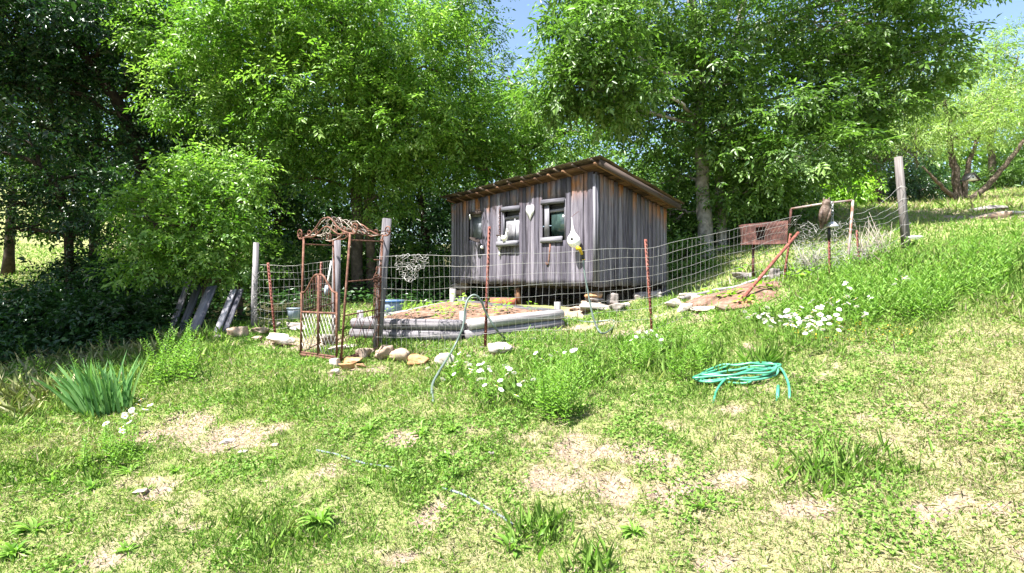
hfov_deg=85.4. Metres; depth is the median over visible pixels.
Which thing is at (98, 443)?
tall weed
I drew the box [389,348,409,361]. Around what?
rock
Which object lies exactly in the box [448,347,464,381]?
tall weed
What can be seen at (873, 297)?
tall weed
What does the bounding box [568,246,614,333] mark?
nozzle hose
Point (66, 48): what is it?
leaning tree
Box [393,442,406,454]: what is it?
rosette
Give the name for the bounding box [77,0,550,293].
bright leafed tree
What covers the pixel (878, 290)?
tall weed
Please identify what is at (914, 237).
umbel flower
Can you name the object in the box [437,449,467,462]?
rosette
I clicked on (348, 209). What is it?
wood tree
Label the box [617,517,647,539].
rosette
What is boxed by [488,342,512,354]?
rock
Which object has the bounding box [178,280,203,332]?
plank
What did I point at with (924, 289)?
tall weed
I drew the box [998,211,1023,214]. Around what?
rock
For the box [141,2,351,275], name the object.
wood tree
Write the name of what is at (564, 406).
tall weed
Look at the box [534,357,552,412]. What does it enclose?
tall weed
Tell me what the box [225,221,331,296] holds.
gully shrub
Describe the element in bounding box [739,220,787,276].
rusty stove box
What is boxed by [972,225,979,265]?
tall weed
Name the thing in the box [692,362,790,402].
green hose
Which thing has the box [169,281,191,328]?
plank
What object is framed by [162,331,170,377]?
tall weed
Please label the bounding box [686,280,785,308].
soil bed
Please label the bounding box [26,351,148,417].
iris clump
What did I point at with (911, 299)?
tall weed
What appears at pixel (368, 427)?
rosette
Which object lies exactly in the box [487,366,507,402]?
tall weed
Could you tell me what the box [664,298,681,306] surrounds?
rock
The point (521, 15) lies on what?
sky
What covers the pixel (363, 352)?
rock
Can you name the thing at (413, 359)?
rock
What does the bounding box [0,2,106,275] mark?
wood tree
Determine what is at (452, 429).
rosette
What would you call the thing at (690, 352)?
tall weed
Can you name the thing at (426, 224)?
wood tree
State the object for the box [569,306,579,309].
rock
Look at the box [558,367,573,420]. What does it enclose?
tall weed
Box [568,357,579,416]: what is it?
tall weed
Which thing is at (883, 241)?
dead bush
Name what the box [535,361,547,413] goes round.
tall weed
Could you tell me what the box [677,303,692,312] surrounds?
rock
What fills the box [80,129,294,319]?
bright tree
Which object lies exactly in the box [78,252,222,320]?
gully shrub
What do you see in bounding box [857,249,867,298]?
tall weed
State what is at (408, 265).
chicken wire scrap
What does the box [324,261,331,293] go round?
paddle
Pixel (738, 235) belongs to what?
gully shrub
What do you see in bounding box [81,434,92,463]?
tall weed
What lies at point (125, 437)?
tall weed
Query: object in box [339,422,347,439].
tall weed
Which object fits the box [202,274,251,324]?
plank rack
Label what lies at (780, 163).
shrub
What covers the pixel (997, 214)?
rock
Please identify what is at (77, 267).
gully shrub
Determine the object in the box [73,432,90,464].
tall weed
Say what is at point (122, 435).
tall weed
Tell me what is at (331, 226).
dead vine
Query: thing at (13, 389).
dry grass
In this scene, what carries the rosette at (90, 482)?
on the ground at (624, 497)
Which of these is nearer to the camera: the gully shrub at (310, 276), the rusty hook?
the rusty hook
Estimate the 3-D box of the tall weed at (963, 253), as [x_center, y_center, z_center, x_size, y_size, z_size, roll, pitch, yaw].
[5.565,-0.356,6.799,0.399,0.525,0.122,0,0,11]
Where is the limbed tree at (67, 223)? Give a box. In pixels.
[0,116,155,293]
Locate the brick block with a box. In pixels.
[490,298,516,304]
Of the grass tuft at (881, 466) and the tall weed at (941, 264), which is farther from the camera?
the tall weed at (941, 264)
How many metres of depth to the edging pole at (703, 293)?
9.20 m
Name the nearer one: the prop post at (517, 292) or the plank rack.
the plank rack
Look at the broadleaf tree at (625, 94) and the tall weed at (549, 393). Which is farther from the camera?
the broadleaf tree at (625, 94)
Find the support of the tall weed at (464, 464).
on the ground at (624, 497)
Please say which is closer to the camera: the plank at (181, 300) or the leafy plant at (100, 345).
the leafy plant at (100, 345)
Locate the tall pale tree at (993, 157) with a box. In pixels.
[901,11,1023,189]
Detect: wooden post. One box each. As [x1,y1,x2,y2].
[331,240,340,333]
[372,218,391,347]
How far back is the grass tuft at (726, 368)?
5.44 m
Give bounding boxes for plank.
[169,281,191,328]
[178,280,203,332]
[189,285,216,330]
[214,289,236,333]
[222,289,243,332]
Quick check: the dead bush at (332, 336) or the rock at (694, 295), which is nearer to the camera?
the dead bush at (332, 336)
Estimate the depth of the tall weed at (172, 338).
6.98 m
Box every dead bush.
[313,322,339,345]
[784,241,827,268]
[836,223,884,260]
[866,215,910,253]
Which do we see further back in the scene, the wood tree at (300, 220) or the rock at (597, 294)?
the wood tree at (300, 220)
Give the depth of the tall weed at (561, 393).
4.76 m
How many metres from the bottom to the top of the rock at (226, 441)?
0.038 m
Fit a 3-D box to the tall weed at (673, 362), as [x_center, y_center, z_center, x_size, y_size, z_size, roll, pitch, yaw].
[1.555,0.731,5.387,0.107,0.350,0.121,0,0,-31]
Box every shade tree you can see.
[0,0,87,125]
[0,0,101,152]
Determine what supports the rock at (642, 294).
on the ground at (624, 497)
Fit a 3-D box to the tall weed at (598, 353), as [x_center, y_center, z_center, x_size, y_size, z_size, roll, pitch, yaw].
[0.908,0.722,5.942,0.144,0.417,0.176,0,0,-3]
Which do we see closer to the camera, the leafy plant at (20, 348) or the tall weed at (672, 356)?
the tall weed at (672, 356)
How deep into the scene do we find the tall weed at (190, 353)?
6.74 m
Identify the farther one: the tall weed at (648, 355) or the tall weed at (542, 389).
the tall weed at (648, 355)
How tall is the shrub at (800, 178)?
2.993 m
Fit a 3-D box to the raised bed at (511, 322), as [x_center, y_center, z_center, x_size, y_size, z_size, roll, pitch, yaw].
[-0.865,0.468,8.738,3.188,0.864,1.501,0,0,21]
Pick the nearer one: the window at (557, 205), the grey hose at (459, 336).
the grey hose at (459, 336)
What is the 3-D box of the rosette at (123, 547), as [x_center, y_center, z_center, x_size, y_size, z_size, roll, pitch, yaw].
[-2.310,1.567,3.329,0.166,0.081,0.146,0,0,0]
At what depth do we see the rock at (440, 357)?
6.73 m
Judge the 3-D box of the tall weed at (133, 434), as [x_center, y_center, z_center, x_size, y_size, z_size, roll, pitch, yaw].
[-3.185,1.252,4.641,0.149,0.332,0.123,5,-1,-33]
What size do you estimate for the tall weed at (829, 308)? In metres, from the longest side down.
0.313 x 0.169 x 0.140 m
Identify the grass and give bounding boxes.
[0,310,276,420]
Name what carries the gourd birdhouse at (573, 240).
hanging from the shed
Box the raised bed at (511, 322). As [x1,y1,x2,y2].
[349,289,564,340]
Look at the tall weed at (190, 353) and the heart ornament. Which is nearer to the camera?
the tall weed at (190, 353)
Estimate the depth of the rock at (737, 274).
10.22 m
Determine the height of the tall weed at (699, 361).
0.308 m
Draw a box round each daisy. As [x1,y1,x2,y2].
[119,414,129,435]
[128,407,134,429]
[511,371,516,403]
[517,383,521,407]
[816,322,821,351]
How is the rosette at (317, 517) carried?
on the ground at (624, 497)
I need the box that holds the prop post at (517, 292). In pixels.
[514,287,520,304]
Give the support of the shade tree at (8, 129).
on the ground at (624, 497)
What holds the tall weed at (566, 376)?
on the ground at (624, 497)
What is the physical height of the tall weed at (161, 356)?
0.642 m
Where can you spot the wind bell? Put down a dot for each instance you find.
(499, 239)
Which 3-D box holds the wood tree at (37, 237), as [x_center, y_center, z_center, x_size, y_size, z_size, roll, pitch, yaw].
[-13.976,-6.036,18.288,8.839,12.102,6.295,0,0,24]
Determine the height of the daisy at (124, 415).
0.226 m
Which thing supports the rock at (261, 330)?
on the ground at (624, 497)
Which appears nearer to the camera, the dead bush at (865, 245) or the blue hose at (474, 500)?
the blue hose at (474, 500)
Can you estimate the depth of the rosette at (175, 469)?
4.30 m
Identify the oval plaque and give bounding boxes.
[470,237,479,241]
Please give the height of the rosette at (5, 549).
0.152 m
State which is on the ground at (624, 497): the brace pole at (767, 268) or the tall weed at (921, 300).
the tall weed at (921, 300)
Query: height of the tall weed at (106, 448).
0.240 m
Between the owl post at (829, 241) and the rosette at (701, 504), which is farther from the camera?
the owl post at (829, 241)
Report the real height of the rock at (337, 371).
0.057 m
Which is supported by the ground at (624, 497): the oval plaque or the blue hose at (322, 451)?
the blue hose at (322, 451)
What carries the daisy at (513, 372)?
on the ground at (624, 497)
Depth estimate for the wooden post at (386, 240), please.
8.19 m
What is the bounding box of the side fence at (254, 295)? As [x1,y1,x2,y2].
[251,242,330,332]
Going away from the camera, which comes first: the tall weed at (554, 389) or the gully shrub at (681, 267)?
the tall weed at (554, 389)
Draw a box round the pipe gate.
[789,199,875,273]
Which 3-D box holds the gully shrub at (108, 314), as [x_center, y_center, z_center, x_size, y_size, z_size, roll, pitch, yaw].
[-7.117,0.571,10.268,3.032,1.740,2.362,0,0,0]
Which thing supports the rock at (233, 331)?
on the ground at (624, 497)
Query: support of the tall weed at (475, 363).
on the ground at (624, 497)
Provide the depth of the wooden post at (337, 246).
8.94 m
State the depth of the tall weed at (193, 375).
6.49 m
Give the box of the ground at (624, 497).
[0,189,1023,572]
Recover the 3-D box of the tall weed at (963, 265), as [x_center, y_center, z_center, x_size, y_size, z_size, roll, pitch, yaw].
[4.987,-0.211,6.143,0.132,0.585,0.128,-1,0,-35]
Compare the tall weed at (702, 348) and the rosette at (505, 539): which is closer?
the rosette at (505, 539)
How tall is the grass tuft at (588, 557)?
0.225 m
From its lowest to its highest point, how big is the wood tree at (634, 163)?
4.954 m
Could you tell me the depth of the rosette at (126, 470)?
4.32 m
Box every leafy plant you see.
[17,337,28,359]
[97,331,106,356]
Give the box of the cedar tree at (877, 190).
[791,26,963,203]
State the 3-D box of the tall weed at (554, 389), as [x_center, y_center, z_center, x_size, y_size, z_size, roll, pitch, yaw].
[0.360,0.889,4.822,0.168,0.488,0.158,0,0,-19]
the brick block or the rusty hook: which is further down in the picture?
the brick block
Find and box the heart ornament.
[526,205,533,219]
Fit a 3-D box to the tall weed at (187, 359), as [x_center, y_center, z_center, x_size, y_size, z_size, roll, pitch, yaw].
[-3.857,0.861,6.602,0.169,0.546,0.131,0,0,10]
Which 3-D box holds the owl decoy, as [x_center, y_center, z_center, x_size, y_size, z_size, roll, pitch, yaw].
[4.778,-1.123,8.498,0.196,0.486,0.136,0,0,0]
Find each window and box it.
[468,211,482,239]
[496,205,519,246]
[540,198,565,242]
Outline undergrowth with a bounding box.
[0,197,761,360]
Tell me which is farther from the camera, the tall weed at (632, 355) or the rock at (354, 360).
the rock at (354, 360)
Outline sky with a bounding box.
[0,0,1023,245]
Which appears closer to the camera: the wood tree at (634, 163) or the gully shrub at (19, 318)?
the gully shrub at (19, 318)
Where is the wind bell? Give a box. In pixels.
[496,207,501,255]
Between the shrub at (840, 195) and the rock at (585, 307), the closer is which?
the rock at (585, 307)
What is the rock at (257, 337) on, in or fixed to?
on the ground at (624, 497)
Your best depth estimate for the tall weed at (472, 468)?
3.99 m
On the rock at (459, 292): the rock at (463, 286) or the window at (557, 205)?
the rock at (463, 286)
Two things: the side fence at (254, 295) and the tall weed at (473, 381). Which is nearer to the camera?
the tall weed at (473, 381)
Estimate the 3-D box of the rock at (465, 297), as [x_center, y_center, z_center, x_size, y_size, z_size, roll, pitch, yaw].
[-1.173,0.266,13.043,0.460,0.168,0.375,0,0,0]
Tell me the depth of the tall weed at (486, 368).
5.58 m
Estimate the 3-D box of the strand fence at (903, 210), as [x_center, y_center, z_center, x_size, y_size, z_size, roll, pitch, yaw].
[6.274,-1.232,9.606,2.030,2.222,0.362,0,0,-31]
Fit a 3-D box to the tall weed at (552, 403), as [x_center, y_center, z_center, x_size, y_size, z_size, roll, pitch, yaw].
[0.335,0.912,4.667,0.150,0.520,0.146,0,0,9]
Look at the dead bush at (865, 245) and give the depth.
9.47 m
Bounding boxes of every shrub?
[0,257,131,334]
[0,278,99,344]
[0,293,74,361]
[17,218,163,296]
[26,278,194,347]
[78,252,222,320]
[84,228,241,302]
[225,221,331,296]
[247,232,392,296]
[304,236,398,293]
[345,218,442,293]
[375,246,470,298]
[666,190,734,255]
[667,228,733,280]
[686,219,760,246]
[735,133,818,200]
[773,149,865,203]
[804,161,907,205]
[859,148,1010,200]
[923,131,1023,194]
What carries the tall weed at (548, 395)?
on the ground at (624, 497)
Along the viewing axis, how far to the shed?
10.40 m
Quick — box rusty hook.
[546,243,550,264]
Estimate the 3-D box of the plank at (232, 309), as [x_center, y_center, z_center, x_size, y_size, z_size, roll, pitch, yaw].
[-4.616,0.417,9.130,0.133,0.765,0.838,0,0,-8]
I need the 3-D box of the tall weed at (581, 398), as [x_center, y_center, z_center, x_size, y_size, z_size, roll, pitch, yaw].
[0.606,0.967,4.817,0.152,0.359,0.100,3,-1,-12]
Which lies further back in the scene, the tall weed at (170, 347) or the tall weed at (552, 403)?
the tall weed at (170, 347)
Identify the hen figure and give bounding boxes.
[501,229,508,241]
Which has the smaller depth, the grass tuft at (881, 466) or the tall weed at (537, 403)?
the grass tuft at (881, 466)
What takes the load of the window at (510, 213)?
in the shed
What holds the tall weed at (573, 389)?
on the ground at (624, 497)
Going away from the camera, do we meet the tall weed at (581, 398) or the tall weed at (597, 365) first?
the tall weed at (581, 398)
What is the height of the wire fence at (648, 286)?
2.203 m
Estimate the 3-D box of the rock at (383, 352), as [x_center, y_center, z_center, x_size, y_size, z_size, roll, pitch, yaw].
[-1.714,0.900,7.425,0.254,0.238,0.210,0,0,0]
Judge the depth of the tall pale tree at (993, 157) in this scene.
26.37 m
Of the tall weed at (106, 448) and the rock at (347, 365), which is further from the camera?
the rock at (347, 365)
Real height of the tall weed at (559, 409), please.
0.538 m
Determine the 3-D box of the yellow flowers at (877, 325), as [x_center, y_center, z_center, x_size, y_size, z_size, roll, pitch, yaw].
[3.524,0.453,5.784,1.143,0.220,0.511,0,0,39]
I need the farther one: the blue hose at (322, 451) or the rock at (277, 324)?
the rock at (277, 324)
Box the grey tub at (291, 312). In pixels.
[286,308,299,319]
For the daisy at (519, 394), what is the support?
on the ground at (624, 497)
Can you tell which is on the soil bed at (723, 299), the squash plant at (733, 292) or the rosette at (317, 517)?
the squash plant at (733, 292)
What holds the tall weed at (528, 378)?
on the ground at (624, 497)
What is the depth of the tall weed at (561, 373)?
4.81 m
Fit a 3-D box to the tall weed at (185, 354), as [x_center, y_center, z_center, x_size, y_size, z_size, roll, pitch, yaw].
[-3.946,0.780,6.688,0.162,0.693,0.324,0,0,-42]
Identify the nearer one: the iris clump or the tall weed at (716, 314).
the iris clump
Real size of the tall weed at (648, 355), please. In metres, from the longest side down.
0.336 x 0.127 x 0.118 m
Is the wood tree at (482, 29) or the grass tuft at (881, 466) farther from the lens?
the wood tree at (482, 29)
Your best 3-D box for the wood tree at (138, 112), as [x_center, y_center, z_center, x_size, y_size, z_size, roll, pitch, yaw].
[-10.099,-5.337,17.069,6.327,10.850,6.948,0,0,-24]
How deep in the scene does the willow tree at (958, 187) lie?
19.47 m
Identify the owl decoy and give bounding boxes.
[818,197,831,228]
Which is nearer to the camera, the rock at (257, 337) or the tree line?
the rock at (257, 337)
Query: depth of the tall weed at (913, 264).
6.25 m
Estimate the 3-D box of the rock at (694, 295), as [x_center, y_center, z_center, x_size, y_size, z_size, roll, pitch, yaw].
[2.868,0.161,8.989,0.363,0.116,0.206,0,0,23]
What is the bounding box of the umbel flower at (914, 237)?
[908,235,923,256]
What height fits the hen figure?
0.259 m
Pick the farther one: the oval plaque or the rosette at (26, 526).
the oval plaque
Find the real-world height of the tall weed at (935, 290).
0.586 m
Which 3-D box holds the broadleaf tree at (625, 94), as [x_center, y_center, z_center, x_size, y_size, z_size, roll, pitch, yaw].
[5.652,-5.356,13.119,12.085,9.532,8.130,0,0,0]
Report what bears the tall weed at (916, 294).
on the ground at (624, 497)
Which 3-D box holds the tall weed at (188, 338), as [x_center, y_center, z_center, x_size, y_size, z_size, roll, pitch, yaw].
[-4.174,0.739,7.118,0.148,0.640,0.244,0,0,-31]
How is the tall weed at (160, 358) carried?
on the ground at (624, 497)
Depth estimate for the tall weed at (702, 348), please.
5.69 m
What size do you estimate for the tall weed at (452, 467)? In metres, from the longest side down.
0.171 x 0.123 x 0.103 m
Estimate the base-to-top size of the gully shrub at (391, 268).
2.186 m
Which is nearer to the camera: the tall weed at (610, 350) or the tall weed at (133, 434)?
the tall weed at (133, 434)
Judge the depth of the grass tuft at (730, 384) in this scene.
5.08 m
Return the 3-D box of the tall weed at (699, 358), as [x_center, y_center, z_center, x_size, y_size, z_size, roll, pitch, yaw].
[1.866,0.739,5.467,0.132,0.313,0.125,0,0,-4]
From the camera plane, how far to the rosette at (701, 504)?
3.41 m
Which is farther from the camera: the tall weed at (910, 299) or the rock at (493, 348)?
the rock at (493, 348)
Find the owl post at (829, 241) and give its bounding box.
[827,227,830,277]
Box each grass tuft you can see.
[175,326,215,342]
[212,490,435,572]
[498,490,586,548]
[538,526,621,572]
[704,359,740,378]
[713,373,762,391]
[733,337,788,370]
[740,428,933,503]
[755,430,908,489]
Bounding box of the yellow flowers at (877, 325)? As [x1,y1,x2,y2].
[798,323,914,342]
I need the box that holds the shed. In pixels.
[441,155,684,298]
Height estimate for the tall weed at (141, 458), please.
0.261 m
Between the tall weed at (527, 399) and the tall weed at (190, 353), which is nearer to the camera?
the tall weed at (527, 399)
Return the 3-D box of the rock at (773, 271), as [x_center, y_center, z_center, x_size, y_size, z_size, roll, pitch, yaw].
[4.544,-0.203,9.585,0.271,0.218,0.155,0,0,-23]
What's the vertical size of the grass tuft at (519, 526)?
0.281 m
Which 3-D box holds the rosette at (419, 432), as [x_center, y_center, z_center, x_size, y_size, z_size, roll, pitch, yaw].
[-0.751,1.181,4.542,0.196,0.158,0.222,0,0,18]
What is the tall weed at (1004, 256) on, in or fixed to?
on the ground at (624, 497)
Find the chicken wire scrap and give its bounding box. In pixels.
[395,253,428,281]
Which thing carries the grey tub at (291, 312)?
on the ground at (624, 497)
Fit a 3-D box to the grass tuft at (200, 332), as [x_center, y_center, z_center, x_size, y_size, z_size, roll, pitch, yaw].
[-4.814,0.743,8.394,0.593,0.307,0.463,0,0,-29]
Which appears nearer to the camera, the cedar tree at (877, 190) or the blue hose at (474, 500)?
the blue hose at (474, 500)
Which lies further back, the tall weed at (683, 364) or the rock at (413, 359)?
the rock at (413, 359)
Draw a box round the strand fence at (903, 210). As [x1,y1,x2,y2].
[852,156,910,257]
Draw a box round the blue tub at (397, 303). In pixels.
[385,300,404,312]
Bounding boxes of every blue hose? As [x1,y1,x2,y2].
[316,449,391,467]
[442,487,513,524]
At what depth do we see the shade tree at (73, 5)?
9.18 m
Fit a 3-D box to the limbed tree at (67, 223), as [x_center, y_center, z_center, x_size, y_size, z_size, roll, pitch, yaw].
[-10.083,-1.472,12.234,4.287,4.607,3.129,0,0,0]
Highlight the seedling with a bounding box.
[432,307,450,318]
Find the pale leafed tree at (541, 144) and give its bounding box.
[420,61,632,194]
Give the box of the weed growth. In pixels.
[497,215,1023,404]
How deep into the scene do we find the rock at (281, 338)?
8.42 m
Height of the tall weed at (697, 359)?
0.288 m
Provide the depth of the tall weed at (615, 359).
5.69 m
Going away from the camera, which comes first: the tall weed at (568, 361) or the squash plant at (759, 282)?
the tall weed at (568, 361)
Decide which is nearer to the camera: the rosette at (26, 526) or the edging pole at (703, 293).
the rosette at (26, 526)
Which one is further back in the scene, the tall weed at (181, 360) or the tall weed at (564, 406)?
the tall weed at (181, 360)
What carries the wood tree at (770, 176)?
on the ground at (624, 497)
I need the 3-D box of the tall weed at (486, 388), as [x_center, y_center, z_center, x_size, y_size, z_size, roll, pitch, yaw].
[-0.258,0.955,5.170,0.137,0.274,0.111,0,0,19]
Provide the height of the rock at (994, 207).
0.222 m
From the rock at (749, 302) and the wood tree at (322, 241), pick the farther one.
the wood tree at (322, 241)
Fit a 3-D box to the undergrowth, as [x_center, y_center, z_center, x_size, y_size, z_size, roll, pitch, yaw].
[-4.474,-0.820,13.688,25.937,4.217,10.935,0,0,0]
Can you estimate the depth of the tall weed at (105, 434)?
4.70 m
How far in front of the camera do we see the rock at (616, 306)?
8.91 m
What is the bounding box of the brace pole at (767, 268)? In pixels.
[732,232,799,309]
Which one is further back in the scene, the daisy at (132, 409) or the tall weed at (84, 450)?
the daisy at (132, 409)
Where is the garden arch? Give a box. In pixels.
[297,217,390,361]
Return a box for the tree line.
[0,64,1023,239]
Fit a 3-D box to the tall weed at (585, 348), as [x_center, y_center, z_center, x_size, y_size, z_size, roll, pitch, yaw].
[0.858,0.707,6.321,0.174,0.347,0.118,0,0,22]
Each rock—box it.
[132,488,147,493]
[219,438,236,443]
[226,326,248,337]
[250,327,269,333]
[251,336,262,339]
[266,333,295,343]
[268,321,280,326]
[286,322,306,330]
[320,334,334,340]
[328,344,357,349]
[329,358,340,365]
[330,369,339,373]
[338,363,354,369]
[342,357,362,363]
[355,348,371,358]
[374,345,393,359]
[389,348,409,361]
[407,354,429,364]
[434,353,454,364]
[449,289,466,295]
[451,283,470,289]
[456,295,471,299]
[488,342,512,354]
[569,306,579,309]
[579,302,610,311]
[584,292,602,297]
[586,298,603,301]
[606,293,618,304]
[608,303,624,311]
[632,291,661,298]
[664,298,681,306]
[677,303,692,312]
[678,293,699,299]
[690,306,714,310]
[714,305,727,310]
[732,272,751,279]
[741,300,759,304]
[769,268,780,278]
[967,211,1012,219]
[968,205,1008,211]
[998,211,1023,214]
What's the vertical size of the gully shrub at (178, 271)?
2.004 m
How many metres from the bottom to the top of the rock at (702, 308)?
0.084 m
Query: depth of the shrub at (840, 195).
18.55 m
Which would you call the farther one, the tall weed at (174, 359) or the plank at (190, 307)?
the plank at (190, 307)
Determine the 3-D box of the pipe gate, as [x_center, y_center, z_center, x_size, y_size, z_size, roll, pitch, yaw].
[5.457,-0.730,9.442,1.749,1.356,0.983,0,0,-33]
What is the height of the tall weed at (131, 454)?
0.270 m
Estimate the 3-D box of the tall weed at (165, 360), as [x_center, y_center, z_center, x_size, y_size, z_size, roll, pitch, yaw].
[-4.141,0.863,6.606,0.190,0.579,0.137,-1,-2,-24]
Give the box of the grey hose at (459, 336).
[430,294,567,400]
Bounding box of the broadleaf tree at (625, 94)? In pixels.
[493,0,1023,260]
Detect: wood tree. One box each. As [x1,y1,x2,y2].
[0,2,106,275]
[0,2,201,255]
[77,0,292,258]
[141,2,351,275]
[201,150,378,262]
[242,55,415,279]
[297,177,450,265]
[321,58,506,290]
[375,135,623,249]
[414,0,539,173]
[554,133,740,213]
[711,135,824,195]
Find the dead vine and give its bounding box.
[305,217,385,240]
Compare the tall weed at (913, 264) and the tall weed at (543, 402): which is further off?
the tall weed at (913, 264)
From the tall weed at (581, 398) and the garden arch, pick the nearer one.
the tall weed at (581, 398)
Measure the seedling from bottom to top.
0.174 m
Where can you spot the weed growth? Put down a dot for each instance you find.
(969, 256)
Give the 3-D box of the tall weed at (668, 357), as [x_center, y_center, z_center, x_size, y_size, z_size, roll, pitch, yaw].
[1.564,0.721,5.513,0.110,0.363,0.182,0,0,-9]
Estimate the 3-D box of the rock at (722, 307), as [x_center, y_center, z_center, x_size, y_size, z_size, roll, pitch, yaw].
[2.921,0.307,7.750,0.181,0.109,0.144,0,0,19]
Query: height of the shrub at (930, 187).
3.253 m
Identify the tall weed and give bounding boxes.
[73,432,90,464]
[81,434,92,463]
[91,433,108,460]
[100,423,112,448]
[101,431,109,454]
[102,421,111,447]
[102,437,116,468]
[112,438,120,463]
[116,418,126,453]
[120,422,131,451]
[125,417,141,452]
[127,432,137,462]
[137,434,149,462]
[140,339,160,380]
[143,338,167,383]
[153,329,166,378]
[155,335,171,381]
[156,342,165,371]
[158,332,166,368]
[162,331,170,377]
[167,328,177,364]
[168,327,179,370]
[170,339,180,377]
[172,328,189,374]
[175,338,186,380]
[181,323,192,379]
[182,337,191,380]
[183,319,192,365]
[183,326,198,368]
[183,330,192,374]
[188,333,199,383]
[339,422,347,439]
[405,457,414,480]
[444,457,457,474]
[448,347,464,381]
[458,450,468,476]
[467,365,477,396]
[467,451,477,471]
[470,348,481,379]
[482,354,491,382]
[482,375,490,400]
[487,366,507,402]
[521,386,534,409]
[524,371,533,400]
[531,378,541,418]
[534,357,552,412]
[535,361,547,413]
[536,363,552,416]
[538,375,550,420]
[539,368,561,412]
[544,375,551,414]
[545,364,559,426]
[549,360,560,416]
[550,345,568,408]
[550,369,570,416]
[553,360,565,418]
[553,366,568,418]
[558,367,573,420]
[559,347,576,381]
[560,382,572,422]
[565,372,580,415]
[567,362,579,410]
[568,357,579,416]
[572,380,583,418]
[575,379,590,417]
[580,333,590,360]
[590,345,602,381]
[594,336,603,367]
[603,338,617,361]
[609,342,618,373]
[628,335,637,369]
[637,348,647,369]
[643,338,652,367]
[656,335,662,363]
[663,340,673,372]
[668,338,678,372]
[668,346,677,377]
[676,345,690,380]
[685,333,695,366]
[693,327,705,357]
[693,345,707,371]
[693,348,705,371]
[694,345,700,369]
[696,330,707,365]
[710,302,720,323]
[711,312,719,335]
[822,295,838,318]
[851,260,860,303]
[856,272,883,317]
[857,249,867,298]
[874,272,881,316]
[901,278,934,318]
[903,269,915,318]
[903,272,926,315]
[908,251,918,291]
[915,277,924,321]
[917,273,930,314]
[931,261,944,313]
[937,245,946,286]
[947,236,981,274]
[957,241,968,289]
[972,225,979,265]
[992,241,1015,274]
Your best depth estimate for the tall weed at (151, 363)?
6.67 m
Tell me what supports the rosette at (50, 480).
on the ground at (624, 497)
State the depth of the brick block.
11.11 m
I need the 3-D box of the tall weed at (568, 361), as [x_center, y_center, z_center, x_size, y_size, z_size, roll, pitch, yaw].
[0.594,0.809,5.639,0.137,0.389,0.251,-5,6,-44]
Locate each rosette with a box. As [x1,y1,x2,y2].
[0,539,35,562]
[6,517,49,537]
[39,472,63,485]
[75,477,104,493]
[110,461,140,476]
[110,536,140,556]
[166,463,183,474]
[297,501,338,531]
[357,420,378,436]
[359,476,375,484]
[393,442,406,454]
[405,420,429,437]
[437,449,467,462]
[443,423,461,435]
[490,531,531,556]
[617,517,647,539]
[686,495,715,512]
[891,466,909,476]
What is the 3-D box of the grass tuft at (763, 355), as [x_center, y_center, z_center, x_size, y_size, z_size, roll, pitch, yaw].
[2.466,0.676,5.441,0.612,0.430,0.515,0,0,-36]
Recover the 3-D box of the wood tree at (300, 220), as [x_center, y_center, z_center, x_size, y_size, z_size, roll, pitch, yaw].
[-9.970,-3.453,24.322,9.910,6.474,7.354,0,0,0]
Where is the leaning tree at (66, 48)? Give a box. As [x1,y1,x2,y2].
[0,0,255,259]
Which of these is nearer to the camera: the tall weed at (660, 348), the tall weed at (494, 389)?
the tall weed at (494, 389)
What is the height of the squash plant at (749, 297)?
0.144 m
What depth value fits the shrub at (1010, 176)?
26.72 m
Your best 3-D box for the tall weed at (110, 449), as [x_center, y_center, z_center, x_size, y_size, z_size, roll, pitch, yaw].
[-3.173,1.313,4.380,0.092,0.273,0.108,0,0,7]
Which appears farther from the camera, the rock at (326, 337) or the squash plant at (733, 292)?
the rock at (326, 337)
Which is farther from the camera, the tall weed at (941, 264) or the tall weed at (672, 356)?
the tall weed at (941, 264)
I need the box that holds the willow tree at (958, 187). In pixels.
[858,53,1023,200]
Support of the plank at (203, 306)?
on the ground at (624, 497)
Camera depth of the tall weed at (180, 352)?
6.87 m
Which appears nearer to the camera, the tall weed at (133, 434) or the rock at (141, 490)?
the rock at (141, 490)
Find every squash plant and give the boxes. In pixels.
[697,287,713,294]
[714,289,736,295]
[732,294,754,301]
[752,279,774,287]
[784,270,805,276]
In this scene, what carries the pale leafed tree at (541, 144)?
on the ground at (624, 497)
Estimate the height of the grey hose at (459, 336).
1.026 m
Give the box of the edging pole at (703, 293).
[681,271,782,299]
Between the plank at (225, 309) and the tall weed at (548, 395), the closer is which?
the tall weed at (548, 395)
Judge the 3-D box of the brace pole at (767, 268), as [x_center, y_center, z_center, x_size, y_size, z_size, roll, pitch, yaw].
[3.792,-0.247,8.245,1.695,1.231,0.047,0,0,-33]
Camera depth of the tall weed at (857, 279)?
6.45 m
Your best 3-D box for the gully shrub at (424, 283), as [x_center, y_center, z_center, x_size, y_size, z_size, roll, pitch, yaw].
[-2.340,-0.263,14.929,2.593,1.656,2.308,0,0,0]
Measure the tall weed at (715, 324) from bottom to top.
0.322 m
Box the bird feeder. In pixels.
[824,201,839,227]
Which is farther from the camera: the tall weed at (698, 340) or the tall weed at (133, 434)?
the tall weed at (698, 340)
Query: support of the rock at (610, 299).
on the ground at (624, 497)
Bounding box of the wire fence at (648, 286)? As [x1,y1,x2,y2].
[376,215,801,351]
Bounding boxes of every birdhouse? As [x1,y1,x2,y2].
[567,214,580,247]
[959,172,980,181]
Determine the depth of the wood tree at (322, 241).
24.15 m

